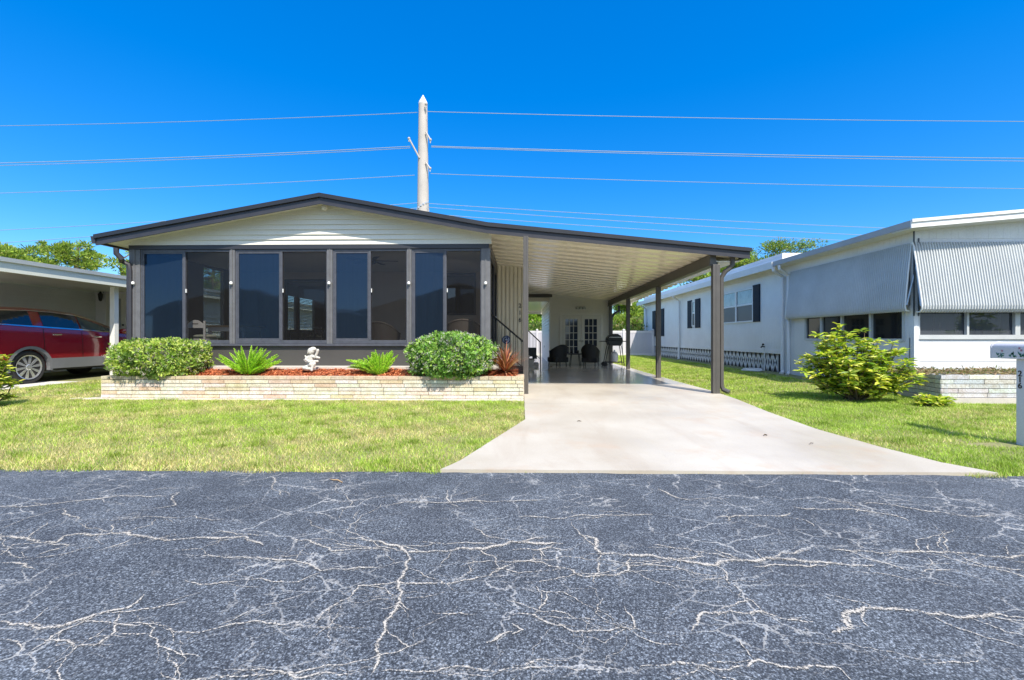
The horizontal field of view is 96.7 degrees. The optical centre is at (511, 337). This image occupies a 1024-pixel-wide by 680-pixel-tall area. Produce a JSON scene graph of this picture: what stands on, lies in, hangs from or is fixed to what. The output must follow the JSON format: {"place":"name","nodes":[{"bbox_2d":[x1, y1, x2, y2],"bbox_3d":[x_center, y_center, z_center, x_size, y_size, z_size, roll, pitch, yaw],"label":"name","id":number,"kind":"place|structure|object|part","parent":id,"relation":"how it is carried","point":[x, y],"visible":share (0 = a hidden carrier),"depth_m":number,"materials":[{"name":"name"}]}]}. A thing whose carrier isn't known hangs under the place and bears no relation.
{"place":"outdoors","nodes":[
{"label":"outdoors","id":0,"kind":"place"},
{"bbox_2d":[0,469,1023,679],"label":"road","id":1,"kind":"structure","parent":0,"point":[83,581],"depth_m":2.38,"materials":[{"name":"grey asphalt"}]},
{"bbox_2d":[0,477,1023,679],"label":"road cracks","id":2,"kind":"object","parent":1,"relation":"on","point":[499,635],"visible":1,"depth_m":2.28,"materials":[{"name":"grey asphalt"}]},
{"bbox_2d":[535,470,1007,477],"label":"edge weeds","id":3,"kind":"object","parent":1,"relation":"on","point":[979,476],"visible":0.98,"depth_m":4.08,"materials":[{"name":"green plant"}]},
{"bbox_2d":[0,355,1023,475],"bbox_3d":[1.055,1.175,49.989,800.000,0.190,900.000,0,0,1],"label":"ground","id":4,"kind":"structure","parent":0,"point":[95,374],"depth_m":5.82,"materials":[{"name":"green plant"}]},
{"bbox_2d":[0,354,24,400],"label":"croton shrub","id":5,"kind":"object","parent":4,"relation":"on","point":[4,365],"visible":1,"depth_m":7.80,"materials":[{"name":"green plant"}]},
{"bbox_2d":[0,241,60,265],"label":"tree","id":6,"kind":"object","parent":4,"relation":"on","point":[10,251],"visible":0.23,"depth_m":39.23,"materials":[{"name":"green plant"}]},
{"bbox_2d":[2,381,79,389],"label":"neighbour slab","id":7,"kind":"structure","parent":4,"relation":"on","point":[38,383],"depth_m":11.19,"materials":[{"name":"beige concrete"}]},
{"bbox_2d":[0,306,125,383],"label":"parked car","id":8,"kind":"object","parent":7,"relation":"on","point":[37,343],"visible":0.69,"depth_m":11.60,"materials":[{"name":"red paint"}]},
{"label":"quarter window","id":9,"kind":"part","parent":8,"relation":"part of","materials":[{"name":"glass"}]},
{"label":"rear door window","id":10,"kind":"part","parent":8,"relation":"part of","materials":[{"name":"glass"}]},
{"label":"front door window","id":11,"kind":"part","parent":8,"relation":"part of","materials":[{"name":"grey glass"}]},
{"bbox_2d":[31,240,51,262],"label":"pine tree","id":12,"kind":"object","parent":4,"relation":"on","point":[44,243],"visible":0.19,"depth_m":46.83,"materials":[{"name":"green plant"}]},
{"bbox_2d":[43,239,106,270],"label":"tree","id":13,"kind":"object","parent":4,"relation":"on","point":[66,253],"visible":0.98,"depth_m":40.24,"materials":[{"name":"green plant"}]},
{"bbox_2d":[100,250,128,275],"bbox_3d":[-31.173,-3.193,36.609,4.331,8.722,3.632,0,0,33],"label":"tree","id":14,"kind":"object","parent":4,"relation":"on","point":[121,267],"visible":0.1,"depth_m":35.86,"materials":[{"name":"green plant"}]},
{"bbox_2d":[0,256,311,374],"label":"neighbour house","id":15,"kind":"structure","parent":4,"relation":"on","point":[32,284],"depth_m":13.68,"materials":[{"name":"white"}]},
{"bbox_2d":[98,292,103,300],"bbox_3d":[-14.431,-1.503,16.006,0.170,0.447,0.244,0,0,1],"label":"wall lantern","id":16,"kind":"object","parent":15,"relation":"attached to","point":[100,296],"depth_m":15.92,"materials":[{"name":"black metal"}]},
{"bbox_2d":[103,292,125,329],"bbox_3d":[-13.994,-0.571,16.061,0.898,2.142,0.115,0,0,1],"label":"door","id":17,"kind":"structure","parent":15,"relation":"in","point":[106,295],"depth_m":16.08,"materials":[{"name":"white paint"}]},
{"bbox_2d":[70,367,523,400],"bbox_3d":[-4.047,0.913,8.813,8.562,0.635,0.891,0,0,1],"label":"brick planter","id":18,"kind":"object","parent":4,"relation":"on","point":[336,384],"visible":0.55,"depth_m":8.49,"materials":[{"name":"brick"}]},
{"bbox_2d":[102,336,215,380],"bbox_3d":[-6.924,0.408,8.905,1.869,0.900,1.266,0,0,1],"label":"flowering shrub","id":19,"kind":"object","parent":18,"relation":"in","point":[124,362],"visible":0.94,"depth_m":8.53,"materials":[{"name":"green plant"}]},
{"bbox_2d":[216,345,280,374],"bbox_3d":[-5.138,0.441,8.946,1.147,0.590,1.163,0,0,1],"label":"foxtail fern","id":20,"kind":"object","parent":18,"relation":"on","point":[256,364],"visible":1,"depth_m":8.79,"materials":[{"name":"green plant"}]},
{"bbox_2d":[302,347,319,370],"bbox_3d":[-3.966,0.418,8.961,0.385,0.476,0.258,0,0,1],"label":"garden statue","id":21,"kind":"object","parent":18,"relation":"on","point":[310,360],"visible":1,"depth_m":8.92,"materials":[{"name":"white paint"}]},
{"bbox_2d":[346,349,397,374],"bbox_3d":[-2.713,0.476,8.848,0.970,0.501,0.672,0,0,-18],"label":"foxtail fern","id":22,"kind":"object","parent":18,"relation":"on","point":[375,364],"visible":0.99,"depth_m":8.78,"materials":[{"name":"green plant"}]},
{"bbox_2d":[403,330,500,380],"bbox_3d":[-1.143,0.363,8.712,1.847,1.038,1.338,0,0,1],"label":"flowering shrub","id":23,"kind":"object","parent":18,"relation":"in","point":[420,361],"visible":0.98,"depth_m":8.35,"materials":[{"name":"green plant"}]},
{"bbox_2d":[484,343,526,375],"bbox_3d":[-0.124,0.446,8.825,1.052,0.785,0.987,0,0,1],"label":"cordyline","id":24,"kind":"object","parent":18,"relation":"on","point":[505,364],"visible":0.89,"depth_m":8.78,"materials":[{"name":"brown plant"}]},
{"bbox_2d":[408,95,431,211],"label":"utility pole","id":25,"kind":"object","parent":4,"relation":"on","point":[423,185],"visible":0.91,"depth_m":41.78,"materials":[{"name":"concrete"}]},
{"bbox_2d":[0,148,405,165],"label":"power line","id":26,"kind":"object","parent":25,"relation":"attached to","point":[204,158],"visible":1,"depth_m":41.99,"materials":[{"name":"metal"}]},
{"bbox_2d":[6,146,409,162],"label":"power line","id":27,"kind":"object","parent":25,"relation":"attached to","point":[207,156],"visible":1,"depth_m":41.98,"materials":[{"name":"metal"}]},
{"bbox_2d":[4,208,414,242],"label":"power line","id":28,"kind":"object","parent":25,"relation":"attached to","point":[81,237],"visible":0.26,"depth_m":42.30,"materials":[{"name":"metal"}]},
{"bbox_2d":[7,112,416,125],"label":"power line","id":29,"kind":"object","parent":25,"relation":"attached to","point":[211,120],"visible":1,"depth_m":41.98,"materials":[{"name":"metal"}]},
{"bbox_2d":[12,175,413,192],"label":"power line","id":30,"kind":"object","parent":25,"relation":"attached to","point":[210,185],"visible":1,"depth_m":41.97,"materials":[{"name":"metal"}]},
{"bbox_2d":[9,202,418,229],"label":"power line","id":31,"kind":"object","parent":25,"relation":"attached to","point":[127,223],"visible":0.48,"depth_m":42.21,"materials":[{"name":"metal"}]},
{"bbox_2d":[428,207,857,234],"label":"power line","id":32,"kind":"object","parent":25,"relation":"attached to","point":[644,222],"visible":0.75,"depth_m":41.14,"materials":[{"name":"metal"}]},
{"bbox_2d":[450,215,842,240],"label":"power line","id":33,"kind":"object","parent":25,"relation":"attached to","point":[644,229],"visible":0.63,"depth_m":41.14,"materials":[{"name":"metal"}]},
{"bbox_2d":[427,203,878,227],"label":"power line","id":34,"kind":"object","parent":25,"relation":"attached to","point":[657,217],"visible":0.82,"depth_m":41.11,"materials":[{"name":"metal"}]},
{"bbox_2d":[436,147,995,160],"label":"power line","id":35,"kind":"object","parent":25,"relation":"attached to","point":[721,155],"visible":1,"depth_m":41.00,"materials":[{"name":"metal"}]},
{"bbox_2d":[427,111,1023,121],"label":"power line","id":36,"kind":"object","parent":25,"relation":"attached to","point":[727,118],"visible":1,"depth_m":40.98,"materials":[{"name":"metal"}]},
{"bbox_2d":[431,173,1023,188],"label":"power line","id":37,"kind":"object","parent":25,"relation":"attached to","point":[741,183],"visible":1,"depth_m":40.97,"materials":[{"name":"metal"}]},
{"bbox_2d":[432,146,1023,158],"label":"power line","id":38,"kind":"object","parent":25,"relation":"attached to","point":[723,153],"visible":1,"depth_m":40.99,"materials":[{"name":"metal"}]},
{"bbox_2d":[90,193,751,393],"bbox_3d":[-1.754,-0.890,17.788,13.376,4.081,17.305,0,0,1],"label":"mobile home","id":39,"kind":"object","parent":4,"relation":"on","point":[244,272],"visible":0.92,"depth_m":9.61,"materials":[{"name":"beige metal"}]},
{"bbox_2d":[141,249,229,343],"bbox_3d":[-6.914,-0.871,9.652,1.915,1.986,0.079,0,0,1],"label":"window","id":40,"kind":"structure","parent":39,"relation":"in","point":[164,273],"depth_m":9.66,"materials":[{"name":"black glass"}]},
{"bbox_2d":[188,320,217,339],"bbox_3d":[-7.051,0.050,10.411,0.530,0.900,0.460,0,0,1],"label":"dining chair","id":41,"kind":"object","parent":39,"relation":"on","point":[197,324],"visible":0.51,"depth_m":10.19,"materials":[{"name":"white paint"}]},
{"bbox_2d":[206,325,228,339],"bbox_3d":[-6.855,0.100,11.297,1.000,0.800,0.900,0,0,1],"label":"dining table","id":42,"kind":"object","parent":39,"relation":"on","point":[211,328],"visible":0.26,"depth_m":10.91,"materials":[{"name":"grey wood"}]},
{"bbox_2d":[235,249,326,343],"bbox_3d":[-4.863,-0.871,9.609,1.953,1.986,0.079,0,0,1],"label":"window","id":43,"kind":"structure","parent":39,"relation":"in","point":[259,273],"depth_m":9.61,"materials":[{"name":"black glass"}]},
{"bbox_2d":[284,279,325,339],"bbox_3d":[-5.946,-0.590,13.143,1.231,2.180,0.090,0,0,1],"label":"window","id":44,"kind":"structure","parent":39,"relation":"in","point":[286,281],"depth_m":13.11,"materials":[{"name":"black glass"}]},
{"bbox_2d":[333,249,406,343],"bbox_3d":[-2.981,-0.871,9.570,1.565,1.986,0.079,0,0,1],"label":"window","id":45,"kind":"structure","parent":39,"relation":"in","point":[352,268],"depth_m":9.57,"materials":[{"name":"black glass"}]},
{"bbox_2d":[372,256,398,264],"bbox_3d":[-3.384,-1.862,11.095,1.211,0.146,1.204,0,0,1],"label":"ceiling fan","id":46,"kind":"object","parent":39,"relation":"hanging from","point":[374,260],"visible":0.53,"depth_m":11.02},
{"bbox_2d":[372,321,400,339],"bbox_3d":[-2.949,0.066,10.431,0.762,0.873,0.656,0,0,9],"label":"wicker chair","id":47,"kind":"object","parent":39,"relation":"on","point":[382,330],"visible":0.32,"depth_m":10.15,"materials":[{"name":"wicker"}]},
{"bbox_2d":[412,248,480,343],"bbox_3d":[-1.370,-0.871,9.536,1.453,1.986,0.079,0,0,1],"label":"window","id":48,"kind":"structure","parent":39,"relation":"in","point":[429,266],"depth_m":9.54,"materials":[{"name":"black glass"}]},
{"bbox_2d":[447,273,475,314],"bbox_3d":[-1.475,-1.247,13.079,0.890,1.201,0.170,0,0,1],"label":"back window","id":49,"kind":"structure","parent":39,"relation":"in","point":[461,294],"depth_m":13.08,"materials":[{"name":"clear glass"}]},
{"bbox_2d":[447,319,479,339],"bbox_3d":[-1.122,0.037,10.487,0.871,0.931,0.750,0,0,-5],"label":"wicker chair","id":50,"kind":"object","parent":39,"relation":"on","point":[469,326],"visible":0.33,"depth_m":10.17,"materials":[{"name":"brown wicker"}]},
{"bbox_2d":[494,267,496,342],"bbox_3d":[-0.438,-0.672,12.362,0.100,2.324,0.980,0,0,1],"label":"screen door","id":51,"kind":"structure","parent":39,"relation":"in","point":[495,273],"depth_m":12.71,"materials":[{"name":"metal"}]},
{"bbox_2d":[502,336,509,343],"bbox_3d":[-0.159,0.544,12.623,0.231,1.212,0.046,0,0,1],"label":"security sign","id":52,"kind":"object","parent":4,"relation":"on","point":[507,339],"visible":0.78,"depth_m":12.61,"materials":[{"name":"metal"}]},
{"bbox_2d":[491,313,522,368],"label":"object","id":53,"kind":"structure","parent":4,"relation":"on","point":[512,332],"depth_m":10.90,"materials":[{"name":"metal"}]},
{"bbox_2d":[528,314,541,330],"bbox_3d":[1.863,-0.634,34.931,3.181,3.833,3.243,0,0,1],"label":"bushy tree","id":54,"kind":"object","parent":4,"relation":"on","point":[536,317],"visible":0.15,"depth_m":34.22,"materials":[{"name":"green plant"}]},
{"bbox_2d":[528,319,647,330],"bbox_3d":[0.634,-0.159,30.372,44.325,2.452,2.644,0,0,1],"label":"hedgerow","id":55,"kind":"object","parent":4,"relation":"on","point":[614,323],"visible":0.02,"depth_m":29.96,"materials":[{"name":"green plant"}]},
{"bbox_2d":[528,329,655,354],"bbox_3d":[-0.290,0.299,28.012,42.398,1.702,0.160,0,0,1],"label":"vinyl fence","id":56,"kind":"object","parent":4,"relation":"on","point":[642,342],"visible":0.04,"depth_m":27.83,"materials":[{"name":"white plastic"}]},
{"bbox_2d":[528,355,688,384],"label":"carport slab","id":57,"kind":"structure","parent":4,"relation":"on","point":[545,373],"depth_m":13.21,"materials":[{"name":"grey concrete"}]},
{"bbox_2d":[528,330,540,366],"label":"side door steps","id":58,"kind":"structure","parent":57,"relation":"on","point":[531,363],"depth_m":16.66,"materials":[{"name":"concrete"}]},
{"bbox_2d":[528,348,536,358],"bbox_3d":[0.741,0.580,17.113,0.390,0.420,0.350,0,0,1],"label":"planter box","id":59,"kind":"object","parent":58,"relation":"on","point":[532,354],"visible":0.59,"depth_m":16.94,"materials":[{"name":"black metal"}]},
{"bbox_2d":[548,345,568,365],"bbox_3d":[1.776,0.668,17.388,0.739,0.827,0.636,0,0,-29],"label":"wicker chair","id":60,"kind":"object","parent":57,"relation":"on","point":[558,353],"visible":0.94,"depth_m":17.14,"materials":[{"name":"black wicker"}]},
{"bbox_2d":[541,297,608,363],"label":"storage shed","id":61,"kind":"structure","parent":57,"relation":"on","point":[568,324],"depth_m":18.56,"materials":[{"name":"beige paint"}]},
{"bbox_2d":[562,315,580,363],"bbox_3d":[2.422,0.064,18.527,0.780,1.992,0.112,0,0,1],"label":"french door","id":62,"kind":"structure","parent":61,"relation":"in","point":[571,324],"depth_m":18.54,"materials":[{"name":"paint"}]},
{"bbox_2d":[581,315,599,363],"bbox_3d":[3.209,0.064,18.511,0.780,1.992,0.112,0,0,1],"label":"french door","id":63,"kind":"structure","parent":61,"relation":"in","point":[590,324],"depth_m":18.53,"materials":[{"name":"paint"}]},
{"bbox_2d":[567,353,582,365],"bbox_3d":[2.432,0.844,17.553,0.740,0.477,0.740,0,0,1],"label":"side table","id":64,"kind":"object","parent":57,"relation":"on","point":[571,354],"visible":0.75,"depth_m":17.39,"materials":[{"name":"black metal"}]},
{"bbox_2d":[581,344,599,365],"bbox_3d":[2.990,0.654,17.361,0.715,0.856,0.615,0,0,21],"label":"wicker chair","id":65,"kind":"object","parent":57,"relation":"on","point":[590,353],"visible":0.98,"depth_m":17.11,"materials":[{"name":"black wicker"}]},
{"bbox_2d":[599,334,625,365],"bbox_3d":[3.837,0.465,17.216,1.020,1.230,0.533,0,0,1],"label":"barbecue grill","id":66,"kind":"object","parent":57,"relation":"on","point":[613,339],"visible":1,"depth_m":17.03,"materials":[{"name":"black metal"}]},
{"bbox_2d":[613,313,631,330],"bbox_3d":[8.096,-0.373,35.821,2.792,3.189,3.168,0,0,1],"label":"bushy tree","id":67,"kind":"object","parent":4,"relation":"on","point":[619,318],"visible":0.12,"depth_m":35.22,"materials":[{"name":"green plant"}]},
{"bbox_2d":[612,301,643,317],"bbox_3d":[10.092,-1.274,39.804,3.663,4.882,3.690,0,0,42],"label":"pine tree","id":68,"kind":"object","parent":4,"relation":"on","point":[636,310],"visible":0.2,"depth_m":38.76,"materials":[{"name":"green plant"}]},
{"bbox_2d":[630,316,643,330],"bbox_3d":[10.466,-0.311,36.808,2.939,3.196,3.392,0,0,14],"label":"bushy tree","id":69,"kind":"object","parent":4,"relation":"on","point":[636,320],"visible":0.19,"depth_m":36.25,"materials":[{"name":"green plant"}]},
{"bbox_2d":[678,274,705,285],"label":"pine tree","id":70,"kind":"object","parent":4,"relation":"on","point":[693,280],"visible":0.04,"depth_m":54.61,"materials":[{"name":"green plant"}]},
{"bbox_2d":[695,250,758,279],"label":"pine tree","id":71,"kind":"object","parent":4,"relation":"on","point":[741,263],"visible":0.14,"depth_m":49.51,"materials":[{"name":"green plant"}]},
{"bbox_2d":[742,368,763,370],"bbox_3d":[7.897,1.038,14.947,0.681,0.086,0.621,0,0,1],"label":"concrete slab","id":72,"kind":"object","parent":4,"relation":"on","point":[752,369],"visible":0.99,"depth_m":14.77,"materials":[{"name":"white concrete"}]},
{"bbox_2d":[761,343,764,370],"bbox_3d":[8.322,0.640,15.121,0.193,0.920,0.081,0,0,-25],"label":"garden tap","id":73,"kind":"object","parent":4,"relation":"on","point":[764,355],"visible":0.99,"depth_m":15.12,"materials":[{"name":"white metal"}]},
{"bbox_2d":[733,237,828,268],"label":"pine tree","id":74,"kind":"object","parent":4,"relation":"on","point":[786,246],"visible":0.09,"depth_m":46.79,"materials":[{"name":"green plant"}]},
{"bbox_2d":[614,355,1023,476],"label":"lawn grass","id":75,"kind":"structure","parent":4,"relation":"on","point":[889,408],"depth_m":6.86,"materials":[{"name":"green plant"}]},
{"bbox_2d":[637,209,1023,385],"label":"neighbour home","id":76,"kind":"object","parent":4,"relation":"on","point":[939,292],"visible":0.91,"depth_m":10.19,"materials":[{"name":"white metal"}]},
{"bbox_2d":[692,301,694,325],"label":"window","id":77,"kind":"structure","parent":76,"relation":"in","point":[693,302],"depth_m":21.50,"materials":[{"name":"white glass"}]},
{"bbox_2d":[724,287,752,323],"bbox_3d":[8.474,-1.165,17.200,0.039,1.210,2.545,0,0,1],"label":"window","id":78,"kind":"structure","parent":76,"relation":"in","point":[738,305],"depth_m":16.98,"materials":[{"name":"white glass"}]},
{"bbox_2d":[804,312,904,341],"bbox_3d":[8.408,-0.303,11.367,0.097,0.785,3.437,0,0,1],"label":"side window","id":79,"kind":"structure","parent":76,"relation":"in","point":[890,326],"depth_m":10.85,"materials":[{"name":"glass"}]},
{"bbox_2d":[919,306,1023,338],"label":"front window","id":80,"kind":"structure","parent":76,"relation":"in","point":[943,325],"depth_m":9.43,"materials":[{"name":"glass"}]},
{"bbox_2d":[792,322,927,400],"bbox_3d":[6.275,0.443,8.336,2.239,1.466,1.362,0,0,1],"label":"croton shrub","id":81,"kind":"object","parent":4,"relation":"on","point":[859,376],"visible":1,"depth_m":8.16,"materials":[{"name":"green plant"}]},
{"bbox_2d":[911,392,956,406],"bbox_3d":[7.159,1.090,7.737,0.701,0.326,0.470,0,0,1],"label":"croton shrub","id":82,"kind":"object","parent":4,"relation":"on","point":[939,400],"visible":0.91,"depth_m":7.67,"materials":[{"name":"green plant"}]},
{"bbox_2d":[887,364,1015,403],"bbox_3d":[10.476,0.853,8.624,6.417,0.673,1.487,0,0,1],"label":"brick planter","id":83,"kind":"object","parent":4,"relation":"on","point":[993,384],"visible":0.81,"depth_m":7.98,"materials":[{"name":"brick"}]},
{"bbox_2d":[990,341,1023,445],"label":"mailbox","id":84,"kind":"object","parent":4,"relation":"on","point":[1007,350],"visible":0.98,"depth_m":5.20,"materials":[{"name":"plastic"}]},
{"bbox_2d":[0,0,1023,312],"label":"sky","id":85,"kind":"structure","parent":0,"point":[955,65],"materials":[{"name":"blue"}]},
{"bbox_2d":[440,384,997,475],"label":"driveway","id":86,"kind":"structure","parent":0,"point":[652,429],"depth_m":5.24,"materials":[{"name":"concrete"}]}
]}

